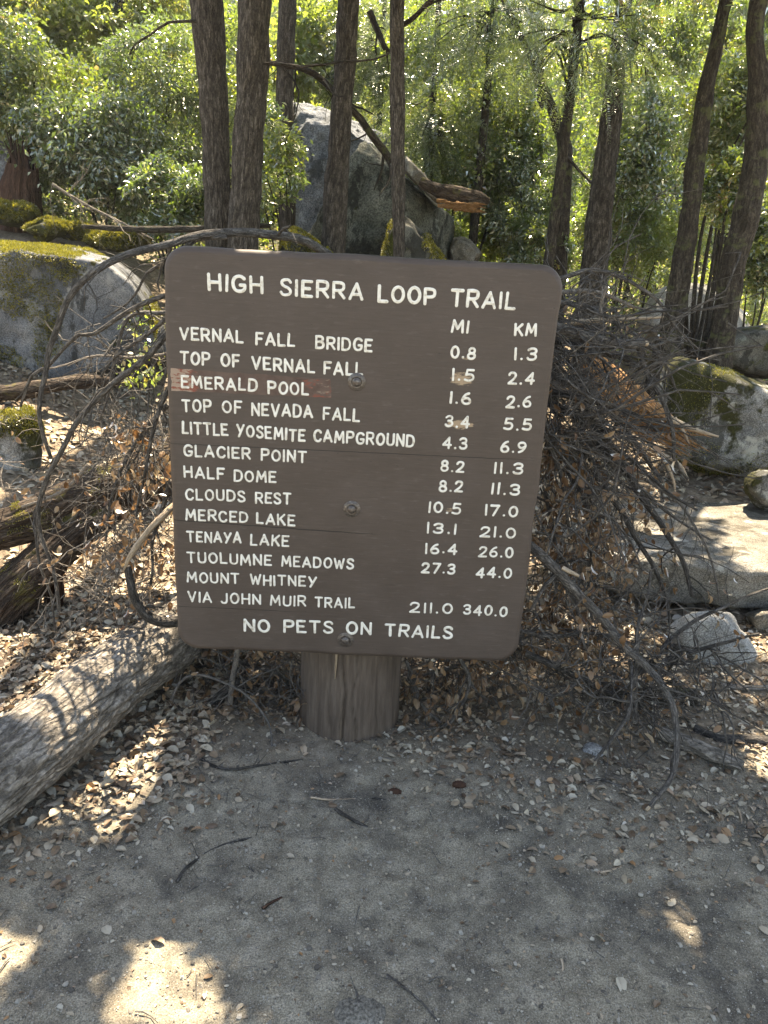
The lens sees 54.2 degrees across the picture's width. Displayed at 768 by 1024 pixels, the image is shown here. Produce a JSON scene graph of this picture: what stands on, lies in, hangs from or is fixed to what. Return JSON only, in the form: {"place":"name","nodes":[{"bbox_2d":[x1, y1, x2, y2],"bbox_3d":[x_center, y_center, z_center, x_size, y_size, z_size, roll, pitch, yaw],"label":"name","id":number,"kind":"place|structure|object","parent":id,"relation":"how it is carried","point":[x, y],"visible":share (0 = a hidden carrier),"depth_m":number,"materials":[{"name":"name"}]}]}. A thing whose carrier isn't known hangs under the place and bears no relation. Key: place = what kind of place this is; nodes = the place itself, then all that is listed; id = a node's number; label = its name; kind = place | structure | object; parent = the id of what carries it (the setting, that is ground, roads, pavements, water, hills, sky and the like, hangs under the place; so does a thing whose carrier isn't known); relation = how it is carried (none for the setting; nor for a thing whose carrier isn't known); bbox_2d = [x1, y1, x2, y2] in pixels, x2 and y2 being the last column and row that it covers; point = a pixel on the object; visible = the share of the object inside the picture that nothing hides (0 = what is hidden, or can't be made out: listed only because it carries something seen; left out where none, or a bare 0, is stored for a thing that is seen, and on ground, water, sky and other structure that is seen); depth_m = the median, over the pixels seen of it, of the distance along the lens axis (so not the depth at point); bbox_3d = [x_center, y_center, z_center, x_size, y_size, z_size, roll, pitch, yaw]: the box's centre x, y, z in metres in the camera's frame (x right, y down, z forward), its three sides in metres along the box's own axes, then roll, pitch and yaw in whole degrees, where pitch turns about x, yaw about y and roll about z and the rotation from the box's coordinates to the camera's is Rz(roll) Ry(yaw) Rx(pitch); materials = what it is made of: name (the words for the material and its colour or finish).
{"place":"outdoors","nodes":[
{"label":"outdoors","id":0,"kind":"place"},
{"bbox_2d":[0,10,767,1023],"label":"ground","id":1,"kind":"structure","parent":0,"point":[344,884],"depth_m":2.06,"materials":[{"name":"soil"}]},
{"bbox_2d":[0,197,41,227],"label":"mossy rock","id":2,"kind":"object","parent":1,"relation":"on","point":[16,213],"visible":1,"depth_m":7.45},
{"bbox_2d":[0,131,43,233],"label":"tree stump","id":3,"kind":"object","parent":1,"relation":"on","point":[18,182],"visible":0.65,"depth_m":7.85,"materials":[{"name":"brown wood"}]},
{"bbox_2d":[0,404,45,470],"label":"mossy rock","id":4,"kind":"object","parent":1,"relation":"on","point":[17,426],"visible":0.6,"depth_m":4.25,"materials":[{"name":"stone"}]},
{"bbox_2d":[21,214,72,241],"bbox_3d":[-3.285,-2.765,7.311,0.634,0.272,0.559,3,18,0],"label":"mossy rock","id":5,"kind":"object","parent":1,"relation":"on","point":[42,229],"visible":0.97,"depth_m":7.14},
{"bbox_2d":[0,2,102,194],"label":"oak sapling","id":6,"kind":"object","parent":1,"relation":"on","point":[21,55],"visible":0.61,"depth_m":7.90,"materials":[{"name":"green plant"}]},
{"bbox_2d":[0,0,132,217],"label":"maple tree","id":7,"kind":"object","parent":1,"relation":"on","point":[64,20],"visible":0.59,"depth_m":9.34,"materials":[{"name":"green plant"}]},
{"bbox_2d":[0,374,142,400],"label":"fallen log","id":8,"kind":"object","parent":1,"relation":"on","point":[11,392],"visible":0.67,"depth_m":5.01,"materials":[{"name":"brown wood"}]},
{"bbox_2d":[0,239,165,378],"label":"boulder","id":9,"kind":"object","parent":1,"relation":"on","point":[31,273],"visible":0.73,"depth_m":5.40,"materials":[{"name":"grey stone"}]},
{"bbox_2d":[50,156,174,262],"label":"dead branch","id":10,"kind":"object","parent":9,"relation":"on","point":[74,198],"visible":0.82,"depth_m":6.70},
{"bbox_2d":[81,223,270,232],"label":"fallen branch","id":11,"kind":"object","parent":10,"relation":"on","point":[159,229],"visible":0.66,"depth_m":6.56,"materials":[{"name":"wood"}]},
{"bbox_2d":[0,434,171,628],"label":"forked log","id":12,"kind":"object","parent":1,"relation":"on","point":[15,531],"visible":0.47,"depth_m":3.26,"materials":[{"name":"wood"}]},
{"bbox_2d":[0,393,175,660],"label":"brush tangle","id":13,"kind":"object","parent":1,"relation":"on","point":[58,525],"visible":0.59,"depth_m":3.02,"materials":[{"name":"brown plant"}]},
{"bbox_2d":[17,407,176,633],"bbox_3d":[-1.006,0.049,2.991,0.788,0.967,1.063,-6,20,-27],"label":"brush tangle","id":14,"kind":"object","parent":1,"relation":"on","point":[96,558],"visible":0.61,"depth_m":2.86,"materials":[{"name":"brown plant"}]},
{"bbox_2d":[17,290,172,574],"bbox_3d":[-0.983,-0.255,2.933,0.848,1.243,1.163,-8,21,-30],"label":"brush tangle","id":15,"kind":"object","parent":14,"relation":"on","point":[112,420],"visible":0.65,"depth_m":2.85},
{"bbox_2d":[0,293,164,435],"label":"dead branch","id":16,"kind":"object","parent":15,"relation":"on","point":[142,304],"visible":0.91,"depth_m":2.51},
{"bbox_2d":[90,298,165,460],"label":"dead branch","id":17,"kind":"object","parent":15,"relation":"on","point":[123,324],"visible":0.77,"depth_m":2.63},
{"bbox_2d":[100,385,172,546],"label":"dead branch","id":18,"kind":"object","parent":15,"relation":"in","point":[151,488],"visible":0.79,"depth_m":2.55,"materials":[{"name":"brown plant"}]},
{"bbox_2d":[37,223,331,458],"bbox_3d":[-0.634,-0.572,2.568,1.048,0.816,0.294,-6,20,-24],"label":"dead branch","id":19,"kind":"object","parent":15,"relation":"on","point":[185,240],"visible":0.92,"depth_m":2.48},
{"bbox_2d":[26,330,165,628],"bbox_3d":[-0.970,-0.085,2.528,0.532,1.069,0.162,8,19,13],"label":"dead branch","id":20,"kind":"object","parent":14,"relation":"on","point":[130,370],"visible":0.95,"depth_m":2.47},
{"bbox_2d":[76,401,168,577],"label":"dead branch","id":21,"kind":"object","parent":14,"relation":"on","point":[140,437],"visible":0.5,"depth_m":2.88,"materials":[{"name":"wood"}]},
{"bbox_2d":[90,465,175,626],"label":"dead branch","id":22,"kind":"object","parent":14,"relation":"on","point":[163,503],"visible":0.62,"depth_m":2.64,"materials":[{"name":"wood"}]},
{"bbox_2d":[117,306,164,459],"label":"green sprig","id":23,"kind":"object","parent":14,"relation":"on","point":[141,376],"visible":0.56,"depth_m":2.99,"materials":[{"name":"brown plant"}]},
{"bbox_2d":[124,565,177,627],"bbox_3d":[-0.787,0.284,2.567,0.182,0.235,0.072,-2,19,-14],"label":"broken limb","id":24,"kind":"object","parent":14,"relation":"on","point":[144,613],"visible":0.9,"depth_m":2.55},
{"bbox_2d":[0,71,197,225],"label":"shrub","id":25,"kind":"object","parent":1,"relation":"on","point":[74,130],"visible":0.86,"depth_m":7.76,"materials":[{"name":"green plant"}]},
{"bbox_2d":[0,596,209,826],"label":"fallen log","id":26,"kind":"object","parent":1,"relation":"on","point":[56,727],"visible":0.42,"depth_m":2.38,"materials":[{"name":"wood"}]},
{"bbox_2d":[81,229,152,251],"bbox_3d":[-2.594,-2.672,7.318,0.779,0.261,0.608,3,18,0],"label":"mossy rock","id":27,"kind":"object","parent":1,"relation":"on","point":[113,241],"visible":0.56,"depth_m":7.10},
{"bbox_2d":[81,0,224,249],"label":"maple tree","id":28,"kind":"object","parent":1,"relation":"on","point":[136,7],"visible":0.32,"depth_m":9.66,"materials":[{"name":"green plant"}]},
{"bbox_2d":[82,0,235,268],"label":"shrub","id":29,"kind":"object","parent":1,"relation":"on","point":[153,88],"visible":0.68,"depth_m":8.08,"materials":[{"name":"green plant"}]},
{"bbox_2d":[117,147,203,277],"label":"shrub","id":30,"kind":"object","parent":1,"relation":"on","point":[178,204],"visible":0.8,"depth_m":7.00,"materials":[{"name":"green plant"}]},
{"bbox_2d":[189,0,230,247],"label":"oak tree","id":31,"kind":"object","parent":1,"relation":"on","point":[208,33],"visible":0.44,"depth_m":5.85,"materials":[{"name":"brown plant"}]},
{"bbox_2d":[175,649,300,695],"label":"dead branch","id":32,"kind":"object","parent":1,"relation":"on","point":[225,652],"visible":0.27,"depth_m":2.92,"materials":[{"name":"brown plant"}]},
{"bbox_2d":[169,0,316,212],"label":"oak sapling","id":33,"kind":"object","parent":1,"relation":"on","point":[231,38],"visible":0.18,"depth_m":8.97,"materials":[{"name":"green plant"}]},
{"bbox_2d":[227,0,271,249],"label":"oak tree","id":34,"kind":"object","parent":1,"relation":"on","point":[253,51],"visible":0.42,"depth_m":5.59,"materials":[{"name":"brown plant"}]},
{"bbox_2d":[275,0,296,248],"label":"young oak","id":35,"kind":"object","parent":1,"relation":"on","point":[287,19],"visible":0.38,"depth_m":7.72,"materials":[{"name":"brown plant"}]},
{"bbox_2d":[260,100,314,250],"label":"shrub","id":36,"kind":"object","parent":1,"relation":"on","point":[294,177],"visible":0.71,"depth_m":6.86,"materials":[{"name":"green plant"}]},
{"bbox_2d":[267,0,370,109],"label":"maple tree","id":37,"kind":"object","parent":1,"relation":"on","point":[308,11],"visible":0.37,"depth_m":10.79,"materials":[{"name":"green plant"}]},
{"bbox_2d":[293,102,423,231],"bbox_3d":[-0.361,-4.455,10.329,2.105,2.034,2.091,3,18,0],"label":"boulder","id":38,"kind":"object","parent":1,"relation":"on","point":[309,205],"visible":0.23,"depth_m":9.41,"materials":[{"name":"grey stone"}]},
{"bbox_2d":[334,994,385,1023],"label":"stone","id":39,"kind":"object","parent":1,"relation":"on","point":[351,1010],"visible":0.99,"depth_m":1.69,"materials":[{"name":"grey stone"}]},
{"bbox_2d":[165,246,561,741],"bbox_3d":[-0.098,0.113,2.573,1.130,1.883,0.442,3,18,0],"label":"trail sign","id":40,"kind":"object","parent":1,"relation":"on","point":[346,429],"visible":0.98,"depth_m":2.26,"materials":[{"name":"brown paint"}]},
{"bbox_2d":[162,579,569,738],"bbox_3d":[-0.046,0.489,2.982,1.807,0.611,0.957,3,18,0],"label":"brush tangle","id":41,"kind":"object","parent":1,"relation":"on","point":[275,667],"visible":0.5,"depth_m":2.83,"materials":[{"name":"brown plant"}]},
{"bbox_2d":[295,0,450,130],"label":"conifer","id":42,"kind":"object","parent":1,"relation":"on","point":[371,70],"visible":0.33,"depth_m":10.76,"materials":[{"name":"green plant"}]},
{"bbox_2d":[309,141,454,259],"bbox_3d":[-0.086,-3.121,8.118,1.834,1.649,1.825,3,18,0],"label":"boulder","id":43,"kind":"object","parent":1,"relation":"on","point":[369,212],"visible":0.34,"depth_m":7.49,"materials":[{"name":"grey stone"}]},
{"bbox_2d":[381,216,445,259],"bbox_3d":[0.296,-2.484,7.180,0.678,0.683,0.826,3,18,0],"label":"dark rock","id":44,"kind":"object","parent":43,"relation":"on","point":[419,243],"visible":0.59,"depth_m":6.83,"materials":[{"name":"stone"}]},
{"bbox_2d":[418,177,489,212],"bbox_3d":[0.647,-2.954,6.988,0.695,0.310,0.248,6,18,9],"label":"broken log","id":45,"kind":"object","parent":43,"relation":"on","point":[458,198],"visible":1,"depth_m":6.95,"materials":[{"name":"brown wood"}]},
{"bbox_2d":[448,236,481,260],"bbox_3d":[0.885,-2.891,8.344,0.416,0.332,0.512,3,18,0],"label":"rock","id":46,"kind":"object","parent":43,"relation":"on","point":[463,248],"visible":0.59,"depth_m":8.13,"materials":[{"name":"grey stone"}]},
{"bbox_2d":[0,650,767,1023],"bbox_3d":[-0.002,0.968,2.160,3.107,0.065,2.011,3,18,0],"label":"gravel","id":47,"kind":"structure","parent":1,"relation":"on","point":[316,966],"depth_m":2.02,"materials":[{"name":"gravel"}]},
{"bbox_2d":[0,362,767,1023],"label":"leaf litter","id":48,"kind":"object","parent":1,"relation":"on","point":[122,760],"visible":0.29,"depth_m":2.61,"materials":[{"name":"plant"}]},
{"bbox_2d":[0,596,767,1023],"bbox_3d":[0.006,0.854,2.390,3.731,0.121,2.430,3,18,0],"label":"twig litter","id":49,"kind":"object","parent":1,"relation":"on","point":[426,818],"visible":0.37,"depth_m":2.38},
{"bbox_2d":[2,0,767,229],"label":"distant forest","id":50,"kind":"object","parent":1,"relation":"on","point":[581,128],"visible":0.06,"depth_m":15.01,"materials":[{"name":"green plant"}]},
{"bbox_2d":[23,81,767,380],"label":"undergrowth","id":51,"kind":"object","parent":1,"relation":"on","point":[749,313],"visible":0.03,"depth_m":10.40,"materials":[{"name":"green plant"}]},
{"bbox_2d":[389,0,405,256],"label":"young oak","id":52,"kind":"object","parent":1,"relation":"on","point":[397,98],"visible":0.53,"depth_m":5.27,"materials":[{"name":"brown plant"}]},
{"bbox_2d":[320,0,504,252],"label":"oak tree","id":53,"kind":"object","parent":1,"relation":"on","point":[335,198],"visible":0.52,"depth_m":6.25,"materials":[{"name":"brown plant"}]},
{"bbox_2d":[270,60,391,195],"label":"dead branch","id":54,"kind":"object","parent":53,"relation":"attached to","point":[377,142],"visible":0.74,"depth_m":6.75,"materials":[{"name":"wood"}]},
{"bbox_2d":[363,2,499,219],"bbox_3d":[0.536,-4.352,8.479,1.592,4.980,1.284,3,18,0],"label":"conifer","id":55,"kind":"object","parent":1,"relation":"on","point":[420,143],"visible":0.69,"depth_m":8.40,"materials":[{"name":"green plant"}]},
{"bbox_2d":[400,658,471,728],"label":"dead branch","id":56,"kind":"object","parent":1,"relation":"on","point":[405,719],"visible":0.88,"depth_m":2.77,"materials":[{"name":"wood"}]},
{"bbox_2d":[371,0,512,180],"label":"oak sapling","id":57,"kind":"object","parent":1,"relation":"on","point":[410,55],"visible":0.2,"depth_m":9.70,"materials":[{"name":"green plant"}]},
{"bbox_2d":[402,659,492,734],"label":"dead branch","id":58,"kind":"object","parent":1,"relation":"on","point":[450,700],"visible":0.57,"depth_m":2.72,"materials":[{"name":"wood"}]},
{"bbox_2d":[399,629,546,710],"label":"dead branch","id":59,"kind":"object","parent":1,"relation":"on","point":[471,694],"visible":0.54,"depth_m":2.88,"materials":[{"name":"wood"}]},
{"bbox_2d":[408,62,554,250],"bbox_3d":[1.117,-3.658,9.194,1.753,3.202,1.579,-5,20,-24],"label":"oak sapling","id":60,"kind":"object","parent":1,"relation":"on","point":[522,127],"visible":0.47,"depth_m":8.58,"materials":[{"name":"green plant"}]},
{"bbox_2d":[404,0,571,246],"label":"conifer","id":61,"kind":"object","parent":1,"relation":"on","point":[488,25],"visible":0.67,"depth_m":7.84,"materials":[{"name":"green plant"}]},
{"bbox_2d":[454,200,525,261],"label":"bush","id":62,"kind":"object","parent":1,"relation":"on","point":[487,249],"visible":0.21,"depth_m":9.55,"materials":[{"name":"green plant"}]},
{"bbox_2d":[468,126,590,258],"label":"bush","id":63,"kind":"object","parent":1,"relation":"on","point":[526,191],"visible":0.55,"depth_m":8.59,"materials":[{"name":"green plant"}]},
{"bbox_2d":[501,0,572,372],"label":"oak tree","id":64,"kind":"object","parent":1,"relation":"on","point":[564,229],"visible":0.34,"depth_m":8.03,"materials":[{"name":"brown plant"}]},
{"bbox_2d":[499,211,580,271],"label":"bush","id":65,"kind":"object","parent":1,"relation":"on","point":[522,250],"visible":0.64,"depth_m":8.30,"materials":[{"name":"green plant"}]},
{"bbox_2d":[462,0,695,267],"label":"conifer","id":66,"kind":"object","parent":1,"relation":"on","point":[574,50],"visible":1,"depth_m":6.29,"materials":[{"name":"green plant"}]},
{"bbox_2d":[451,410,744,751],"bbox_3d":[0.778,0.279,2.772,1.082,1.226,1.104,3,18,0],"label":"brush tangle","id":67,"kind":"object","parent":1,"relation":"on","point":[585,619],"visible":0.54,"depth_m":2.66,"materials":[{"name":"brown plant"}]},
{"bbox_2d":[518,480,633,678],"bbox_3d":[0.721,0.216,2.756,0.509,0.800,0.442,3,18,0],"label":"dead branch","id":68,"kind":"object","parent":67,"relation":"on","point":[552,615],"visible":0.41,"depth_m":2.76,"materials":[{"name":"brown plant"}]},
{"bbox_2d":[540,411,642,643],"bbox_3d":[0.762,0.093,2.783,0.415,0.972,0.503,-7,21,-27],"label":"dead branch","id":69,"kind":"object","parent":67,"relation":"on","point":[592,539],"visible":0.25,"depth_m":2.73,"materials":[{"name":"wood"}]},
{"bbox_2d":[520,609,671,666],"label":"dead branch","id":70,"kind":"object","parent":67,"relation":"on","point":[541,634],"visible":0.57,"depth_m":2.67,"materials":[{"name":"wood"}]},
{"bbox_2d":[582,449,736,621],"bbox_3d":[0.957,0.106,2.700,0.537,0.624,0.316,3,18,0],"label":"dead branch","id":71,"kind":"object","parent":67,"relation":"in","point":[635,537],"visible":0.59,"depth_m":2.71,"materials":[{"name":"wood"}]},
{"bbox_2d":[572,0,632,388],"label":"oak tree","id":72,"kind":"object","parent":1,"relation":"on","point":[598,225],"visible":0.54,"depth_m":7.17,"materials":[{"name":"brown plant"}]},
{"bbox_2d":[524,650,684,763],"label":"dead branch","id":73,"kind":"object","parent":1,"relation":"on","point":[548,663],"visible":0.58,"depth_m":2.63,"materials":[{"name":"wood"}]},
{"bbox_2d":[569,180,670,273],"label":"bush","id":74,"kind":"object","parent":1,"relation":"on","point":[580,217],"visible":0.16,"depth_m":10.28,"materials":[{"name":"green plant"}]},
{"bbox_2d":[474,591,767,772],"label":"brush tangle","id":75,"kind":"object","parent":1,"relation":"on","point":[679,657],"visible":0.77,"depth_m":2.57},
{"bbox_2d":[527,233,763,640],"bbox_3d":[0.757,-0.265,2.704,1.151,1.388,1.219,14,21,29],"label":"brush tangle","id":76,"kind":"object","parent":75,"relation":"on","point":[603,412],"visible":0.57,"depth_m":2.47,"materials":[{"name":"wood"}]},
{"bbox_2d":[531,355,601,575],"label":"dead branch","id":77,"kind":"object","parent":76,"relation":"in","point":[549,460],"visible":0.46,"depth_m":2.59,"materials":[{"name":"brown plant"}]},
{"bbox_2d":[458,184,743,592],"bbox_3d":[0.745,-0.421,2.747,0.847,1.482,1.436,9,19,16],"label":"brush tangle","id":78,"kind":"object","parent":76,"relation":"on","point":[582,407],"visible":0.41,"depth_m":2.52,"materials":[{"name":"brown plant"}]},
{"bbox_2d":[553,282,660,375],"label":"dead branch","id":79,"kind":"object","parent":78,"relation":"on","point":[586,336],"visible":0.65,"depth_m":2.54,"materials":[{"name":"brown wood"}]},
{"bbox_2d":[547,400,697,537],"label":"dead branch","id":80,"kind":"object","parent":76,"relation":"in","point":[658,484],"visible":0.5,"depth_m":2.61,"materials":[{"name":"brown plant"}]},
{"bbox_2d":[560,245,698,349],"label":"dead branch","id":81,"kind":"object","parent":76,"relation":"on","point":[605,272],"visible":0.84,"depth_m":2.46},
{"bbox_2d":[591,438,728,633],"bbox_3d":[1.036,0.070,2.825,0.588,0.661,0.143,11,20,24],"label":"dead branch","id":82,"kind":"object","parent":76,"relation":"on","point":[668,536],"visible":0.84,"depth_m":2.81,"materials":[{"name":"wood"}]},
{"bbox_2d":[620,335,705,479],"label":"dead branch","id":83,"kind":"object","parent":76,"relation":"on","point":[649,376],"visible":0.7,"depth_m":2.64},
{"bbox_2d":[581,569,723,726],"bbox_3d":[0.876,0.446,2.563,0.435,0.543,0.496,3,18,0],"label":"dead branch","id":84,"kind":"object","parent":75,"relation":"on","point":[635,666],"visible":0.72,"depth_m":2.52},
{"bbox_2d":[641,546,767,699],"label":"dead branch","id":85,"kind":"object","parent":75,"relation":"on","point":[667,642],"visible":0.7,"depth_m":2.79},
{"bbox_2d":[523,541,724,815],"bbox_3d":[0.773,0.518,2.444,0.358,0.782,0.760,-11,23,-37],"label":"dead branch","id":86,"kind":"object","parent":1,"relation":"on","point":[559,574],"visible":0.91,"depth_m":2.46,"materials":[{"name":"brown wood"}]},
{"bbox_2d":[574,73,693,332],"bbox_3d":[3.094,-3.860,9.616,1.582,3.333,1.738,10,19,20],"label":"tree","id":87,"kind":"object","parent":1,"relation":"on","point":[641,156],"visible":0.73,"depth_m":9.10,"materials":[{"name":"green plant"}]},
{"bbox_2d":[581,195,713,331],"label":"bush","id":88,"kind":"object","parent":1,"relation":"on","point":[663,239],"visible":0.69,"depth_m":9.46,"materials":[{"name":"green plant"}]},
{"bbox_2d":[572,0,732,399],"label":"oak tree","id":89,"kind":"object","parent":1,"relation":"on","point":[681,271],"visible":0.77,"depth_m":6.26,"materials":[{"name":"brown plant"}]},
{"bbox_2d":[556,502,767,607],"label":"boulder","id":90,"kind":"object","parent":1,"relation":"on","point":[741,528],"visible":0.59,"depth_m":3.68,"materials":[{"name":"grey stone"}]},
{"bbox_2d":[581,357,718,491],"bbox_3d":[1.327,-0.443,3.945,0.799,0.706,0.401,18,24,39],"label":"rotten log","id":91,"kind":"object","parent":90,"relation":"on","point":[649,407],"visible":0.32,"depth_m":3.88,"materials":[{"name":"orange wood"}]},
{"bbox_2d":[743,469,767,510],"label":"rock","id":92,"kind":"object","parent":90,"relation":"on","point":[755,491],"visible":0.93,"depth_m":4.34,"materials":[{"name":"stone"}]},
{"bbox_2d":[599,0,735,313],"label":"maple tree","id":93,"kind":"object","parent":1,"relation":"on","point":[687,36],"visible":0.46,"depth_m":10.04,"materials":[{"name":"green plant"}]},
{"bbox_2d":[637,283,749,356],"bbox_3d":[3.688,-2.259,8.867,1.508,0.888,1.149,3,18,0],"label":"boulder","id":94,"kind":"object","parent":1,"relation":"on","point":[651,301],"visible":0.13,"depth_m":8.41,"materials":[{"name":"stone"}]},
{"bbox_2d":[658,726,744,769],"bbox_3d":[1.128,0.843,2.670,0.285,0.050,0.073,16,23,35],"label":"wood piece","id":95,"kind":"object","parent":1,"relation":"on","point":[705,750],"visible":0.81,"depth_m":2.64,"materials":[{"name":"grey wood"}]},
{"bbox_2d":[655,357,767,477],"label":"boulder","id":96,"kind":"object","parent":1,"relation":"on","point":[746,443],"visible":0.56,"depth_m":4.79,"materials":[{"name":"stone"}]},
{"bbox_2d":[667,610,757,664],"bbox_3d":[1.512,0.604,3.411,0.494,0.410,0.342,3,18,0],"label":"rock","id":97,"kind":"object","parent":1,"relation":"on","point":[709,634],"visible":0.49,"depth_m":3.24,"materials":[{"name":"stone"}]},
{"bbox_2d":[659,29,767,359],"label":"oak sapling","id":98,"kind":"object","parent":1,"relation":"on","point":[730,97],"visible":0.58,"depth_m":7.16,"materials":[{"name":"green plant"}]},
{"bbox_2d":[698,144,767,359],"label":"oak sapling","id":99,"kind":"object","parent":1,"relation":"on","point":[721,185],"visible":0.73,"depth_m":6.74,"materials":[{"name":"green plant"}]},
{"bbox_2d":[702,0,767,286],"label":"oak sapling","id":100,"kind":"object","parent":1,"relation":"on","point":[741,10],"visible":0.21,"depth_m":9.62,"materials":[{"name":"green plant"}]},
{"bbox_2d":[703,0,767,368],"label":"oak tree","id":101,"kind":"object","parent":1,"relation":"on","point":[745,216],"visible":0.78,"depth_m":6.08,"materials":[{"name":"brown plant"}]},
{"bbox_2d":[720,190,767,326],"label":"bush","id":102,"kind":"object","parent":1,"relation":"on","point":[756,274],"visible":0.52,"depth_m":8.01,"materials":[{"name":"green plant"}]},
{"bbox_2d":[732,324,767,378],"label":"boulder","id":103,"kind":"object","parent":1,"relation":"on","point":[751,363],"visible":0.59,"depth_m":6.71,"materials":[{"name":"stone"}]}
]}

